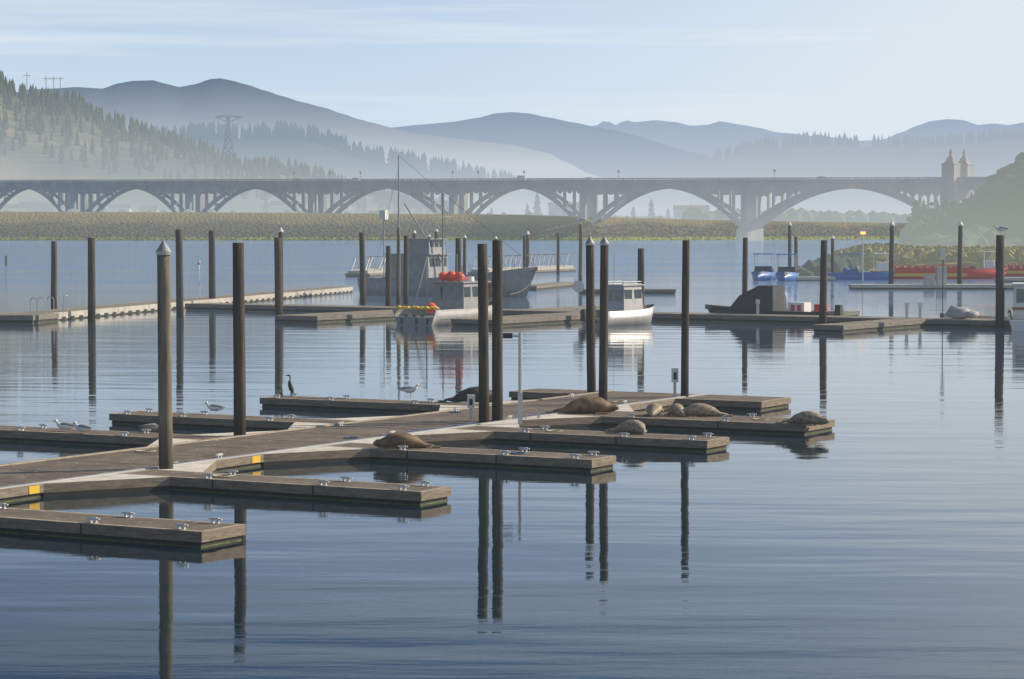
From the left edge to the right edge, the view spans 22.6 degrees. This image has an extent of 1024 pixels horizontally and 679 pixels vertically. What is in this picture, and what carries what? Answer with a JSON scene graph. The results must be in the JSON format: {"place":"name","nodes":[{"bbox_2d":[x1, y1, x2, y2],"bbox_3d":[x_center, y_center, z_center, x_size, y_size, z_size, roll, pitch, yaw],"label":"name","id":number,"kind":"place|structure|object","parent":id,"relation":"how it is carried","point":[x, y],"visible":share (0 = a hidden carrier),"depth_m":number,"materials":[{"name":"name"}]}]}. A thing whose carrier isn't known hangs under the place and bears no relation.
{"place":"outdoors","nodes":[
{"label":"outdoors","id":0,"kind":"place"},
{"bbox_2d":[16,78,612,201],"bbox_3d":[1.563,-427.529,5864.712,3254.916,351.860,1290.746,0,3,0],"label":"terrain","id":1,"kind":"structure","parent":0,"point":[155,103],"depth_m":5681.44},
{"bbox_2d":[0,88,680,218],"bbox_3d":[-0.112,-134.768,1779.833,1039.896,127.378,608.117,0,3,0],"label":"terrain","id":2,"kind":"structure","parent":0,"point":[30,161],"depth_m":1609.72,"materials":[{"name":"green plant"}]},
{"bbox_2d":[23,75,62,94],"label":"tower pole line","id":3,"kind":"object","parent":2,"relation":"on","point":[53,78],"visible":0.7,"depth_m":1893.23,"materials":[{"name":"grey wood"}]},
{"bbox_2d":[0,70,458,213],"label":"conifers","id":4,"kind":"object","parent":2,"relation":"on","point":[54,103],"visible":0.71,"depth_m":1718.89,"materials":[{"name":"green plant"}]},
{"bbox_2d":[0,201,709,217],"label":"bank buildings","id":5,"kind":"structure","parent":2,"relation":"on","point":[282,207],"depth_m":1493.21,"materials":[{"name":"grey"}]},
{"bbox_2d":[0,212,907,240],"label":"embankment ground","id":6,"kind":"structure","parent":0,"point":[35,226],"depth_m":1064.73,"materials":[{"name":"green plant"}]},
{"bbox_2d":[3,206,911,222],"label":"bank shrubs","id":7,"kind":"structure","parent":6,"relation":"on","point":[791,214],"depth_m":1140.98,"materials":[{"name":"green plant"}]},
{"bbox_2d":[262,193,670,218],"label":"conifers","id":8,"kind":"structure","parent":6,"relation":"on","point":[537,208],"depth_m":1227.62,"materials":[{"name":"grey"}]},
{"bbox_2d":[0,239,1023,678],"bbox_3d":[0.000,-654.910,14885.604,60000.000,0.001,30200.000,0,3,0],"label":"water","id":9,"kind":"structure","parent":0,"point":[876,531],"depth_m":54.59,"materials":[{"name":"blue liquid"}]},
{"bbox_2d":[5,256,199,269],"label":"channel markers","id":10,"kind":"object","parent":9,"relation":"in","point":[198,267],"visible":0.77,"depth_m":349.14,"materials":[{"name":"white"}]},
{"bbox_2d":[0,388,834,547],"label":"dock float","id":11,"kind":"object","parent":9,"relation":"on","point":[201,459],"visible":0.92,"depth_m":65.89,"materials":[{"name":"brown wood"}]},
{"bbox_2d":[52,419,74,429],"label":"gull","id":12,"kind":"object","parent":11,"relation":"on","point":[64,426],"visible":0.98,"depth_m":71.05,"materials":[{"name":"white"}]},
{"bbox_2d":[71,421,92,431],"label":"gull","id":13,"kind":"object","parent":11,"relation":"on","point":[82,428],"visible":1,"depth_m":70.33,"materials":[{"name":"white"}]},
{"bbox_2d":[138,423,157,430],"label":"gull","id":14,"kind":"object","parent":11,"relation":"on","point":[152,426],"visible":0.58,"depth_m":70.69,"materials":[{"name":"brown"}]},
{"bbox_2d":[203,401,225,410],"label":"gull","id":15,"kind":"object","parent":11,"relation":"on","point":[214,407],"visible":1,"depth_m":78.27,"materials":[{"name":"white"}]},
{"bbox_2d":[285,375,293,395],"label":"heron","id":16,"kind":"object","parent":11,"relation":"on","point":[290,387],"visible":1,"depth_m":85.85,"materials":[{"name":"black"}]},
{"bbox_2d":[373,432,439,448],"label":"seal","id":17,"kind":"object","parent":11,"relation":"on","point":[392,440],"visible":1,"depth_m":65.56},
{"bbox_2d":[397,384,420,397],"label":"gull","id":18,"kind":"object","parent":11,"relation":"on","point":[410,389],"visible":1,"depth_m":84.57,"materials":[{"name":"white"}]},
{"bbox_2d":[135,268,767,476],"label":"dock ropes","id":19,"kind":"object","parent":11,"relation":"on","point":[229,475],"visible":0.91,"depth_m":71.10,"materials":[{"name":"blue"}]},
{"bbox_2d":[438,386,491,402],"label":"dark seal","id":20,"kind":"object","parent":11,"relation":"on","point":[460,396],"visible":0.44,"depth_m":82.69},
{"bbox_2d":[546,396,618,413],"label":"brown seal","id":21,"kind":"object","parent":11,"relation":"on","point":[593,404],"visible":1,"depth_m":77.72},
{"bbox_2d":[605,420,645,434],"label":"tan seal","id":22,"kind":"object","parent":11,"relation":"on","point":[633,426],"visible":0.96,"depth_m":70.28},
{"bbox_2d":[637,403,663,416],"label":"tan seal","id":23,"kind":"object","parent":11,"relation":"on","point":[654,409],"visible":1,"depth_m":76.66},
{"bbox_2d":[666,403,684,416],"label":"tan seal","id":24,"kind":"object","parent":11,"relation":"on","point":[675,409],"visible":1,"depth_m":76.66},
{"bbox_2d":[467,230,944,423],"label":"dock furniture","id":25,"kind":"object","parent":11,"relation":"on","point":[578,286],"visible":0.98,"depth_m":75.82,"materials":[{"name":"black metal"}]},
{"bbox_2d":[683,403,732,416],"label":"tan seal","id":26,"kind":"object","parent":11,"relation":"on","point":[696,409],"visible":1,"depth_m":76.51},
{"bbox_2d":[776,411,828,425],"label":"tan seal","id":27,"kind":"object","parent":11,"relation":"on","point":[808,418],"visible":1,"depth_m":73.25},
{"bbox_2d":[156,236,689,468],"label":"pilings","id":28,"kind":"object","parent":9,"relation":"in","point":[165,427],"visible":0.82,"depth_m":73.90,"materials":[{"name":"brown wood"}]},
{"bbox_2d":[393,254,491,325],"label":"fishing boat","id":29,"kind":"object","parent":9,"relation":"in","point":[454,295],"visible":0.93,"depth_m":157.16,"materials":[{"name":"white paint"}]},
{"bbox_2d":[357,155,537,297],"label":"fishing boat","id":30,"kind":"object","parent":9,"relation":"on","point":[514,279],"visible":0.58,"depth_m":217.57,"materials":[{"name":"grey paint"}]},
{"bbox_2d":[0,149,986,240],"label":"bridge","id":31,"kind":"structure","parent":9,"relation":"in","point":[957,182],"depth_m":1083.51,"materials":[{"name":"concrete"}]},
{"bbox_2d":[292,169,827,180],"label":"vehicles","id":32,"kind":"object","parent":31,"relation":"on","point":[517,176],"visible":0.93,"depth_m":1097.27,"materials":[{"name":"grey metal"}]},
{"bbox_2d":[0,268,1010,332],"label":"floating docks","id":33,"kind":"object","parent":9,"relation":"on","point":[850,321],"visible":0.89,"depth_m":162.25,"materials":[{"name":"concrete"}]},
{"bbox_2d":[348,254,573,273],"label":"dock racks","id":34,"kind":"object","parent":33,"relation":"on","point":[380,270],"visible":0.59,"depth_m":318.34,"materials":[{"name":"grey metal"}]},
{"bbox_2d":[946,306,978,318],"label":"tarp bundle","id":35,"kind":"object","parent":33,"relation":"on","point":[954,312],"visible":1,"depth_m":152.89,"materials":[{"name":"grey fabric"}]},
{"bbox_2d":[51,221,1004,327],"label":"pilings","id":36,"kind":"object","parent":9,"relation":"in","point":[1000,292],"visible":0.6,"depth_m":176.27,"materials":[{"name":"brown wood"}]},
{"bbox_2d":[993,225,1009,234],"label":"seagull","id":37,"kind":"object","parent":36,"relation":"on","point":[1000,229],"visible":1,"depth_m":149.79,"materials":[{"name":"white"}]},
{"bbox_2d":[580,281,653,325],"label":"boat","id":38,"kind":"object","parent":9,"relation":"in","point":[626,306],"visible":0.71,"depth_m":154.86,"materials":[{"name":"white"}]},
{"bbox_2d":[751,253,776,280],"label":"boat","id":39,"kind":"object","parent":9,"relation":"in","point":[763,273],"visible":0.82,"depth_m":282.50,"materials":[{"name":"blue"}]},
{"bbox_2d":[705,266,842,315],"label":"boat","id":40,"kind":"object","parent":9,"relation":"on","point":[772,298],"visible":0.58,"depth_m":162.39,"materials":[{"name":"black"}]},
{"bbox_2d":[775,254,798,280],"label":"boat","id":41,"kind":"object","parent":9,"relation":"on","point":[786,273],"visible":0.85,"depth_m":277.83,"materials":[{"name":"blue"}]},
{"bbox_2d":[798,254,858,275],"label":"shrubs","id":42,"kind":"object","parent":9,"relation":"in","point":[809,267],"visible":0.49,"depth_m":302.77,"materials":[{"name":"green plant"}]},
{"bbox_2d":[827,253,895,279],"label":"boat","id":43,"kind":"object","parent":9,"relation":"on","point":[855,273],"visible":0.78,"depth_m":282.61,"materials":[{"name":"blue"}]},
{"bbox_2d":[796,266,1023,289],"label":"dock jet floats","id":44,"kind":"object","parent":9,"relation":"on","point":[928,282],"visible":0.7,"depth_m":241.26,"materials":[{"name":"concrete"}]},
{"bbox_2d":[834,242,1023,270],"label":"riverbank","id":45,"kind":"structure","parent":9,"relation":"in","point":[912,255],"depth_m":342.90,"materials":[{"name":"green plant"}]},
{"bbox_2d":[870,253,1008,278],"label":"boat","id":46,"kind":"object","parent":9,"relation":"on","point":[918,272],"visible":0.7,"depth_m":287.36,"materials":[{"name":"red"}]},
{"bbox_2d":[940,313,1008,318],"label":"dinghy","id":47,"kind":"object","parent":9,"relation":"on","point":[943,315],"visible":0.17,"depth_m":155.60,"materials":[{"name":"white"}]},
{"bbox_2d":[980,251,1023,275],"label":"boat","id":48,"kind":"object","parent":9,"relation":"on","point":[1017,270],"visible":0.52,"depth_m":304.33,"materials":[{"name":"red"}]},
{"bbox_2d":[1007,282,1023,330],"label":"boat","id":49,"kind":"object","parent":9,"relation":"on","point":[1015,312],"visible":0.94,"depth_m":147.81,"materials":[{"name":"white"}]},
{"bbox_2d":[0,0,1023,140],"label":"sky","id":50,"kind":"structure","parent":0,"point":[863,69],"materials":[{"name":"blue"}]},
{"bbox_2d":[186,138,844,216],"bbox_3d":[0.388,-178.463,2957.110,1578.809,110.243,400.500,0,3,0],"label":"terrain","id":51,"kind":"structure","parent":0,"point":[311,154],"depth_m":2900.57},
{"bbox_2d":[215,115,241,156],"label":"transmission tower","id":52,"kind":"structure","parent":51,"relation":"on","point":[229,125],"depth_m":2690.97,"materials":[{"name":"grey metal"}]},
{"bbox_2d":[155,119,562,201],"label":"conifers","id":53,"kind":"object","parent":51,"relation":"on","point":[340,144],"visible":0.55,"depth_m":2991.01,"materials":[{"name":"grey"}]},
{"bbox_2d":[393,112,713,179],"bbox_3d":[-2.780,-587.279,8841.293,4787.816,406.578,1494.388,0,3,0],"label":"terrain","id":54,"kind":"structure","parent":0,"point":[603,152],"depth_m":8602.35,"materials":[{"name":"grey"}]},
{"bbox_2d":[593,119,1023,159],"bbox_3d":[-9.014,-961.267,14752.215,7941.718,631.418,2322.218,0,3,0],"label":"terrain","id":55,"kind":"structure","parent":0,"point":[709,138],"depth_m":14532.21,"materials":[{"name":"grey"}]},
{"bbox_2d":[598,139,1023,214],"bbox_3d":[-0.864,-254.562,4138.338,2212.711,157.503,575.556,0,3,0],"label":"terrain","id":56,"kind":"structure","parent":0,"point":[986,159],"depth_m":4022.73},
{"bbox_2d":[612,125,1023,196],"bbox_3d":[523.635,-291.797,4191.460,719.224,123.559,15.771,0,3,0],"label":"conifers","id":57,"kind":"object","parent":56,"relation":"on","point":[749,146],"visible":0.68,"depth_m":4188.08,"materials":[{"name":"grey"}]},
{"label":"bank","id":58,"kind":"structure","parent":0,"visible":0},
{"bbox_2d":[898,219,1023,246],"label":"shrubs","id":59,"kind":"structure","parent":58,"relation":"on","point":[942,235],"depth_m":413.18,"materials":[{"name":"green plant"}]},
{"bbox_2d":[902,152,1023,239],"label":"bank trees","id":60,"kind":"object","parent":58,"relation":"on","point":[998,200],"visible":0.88,"depth_m":430.50,"materials":[{"name":"green plant"}]}
]}

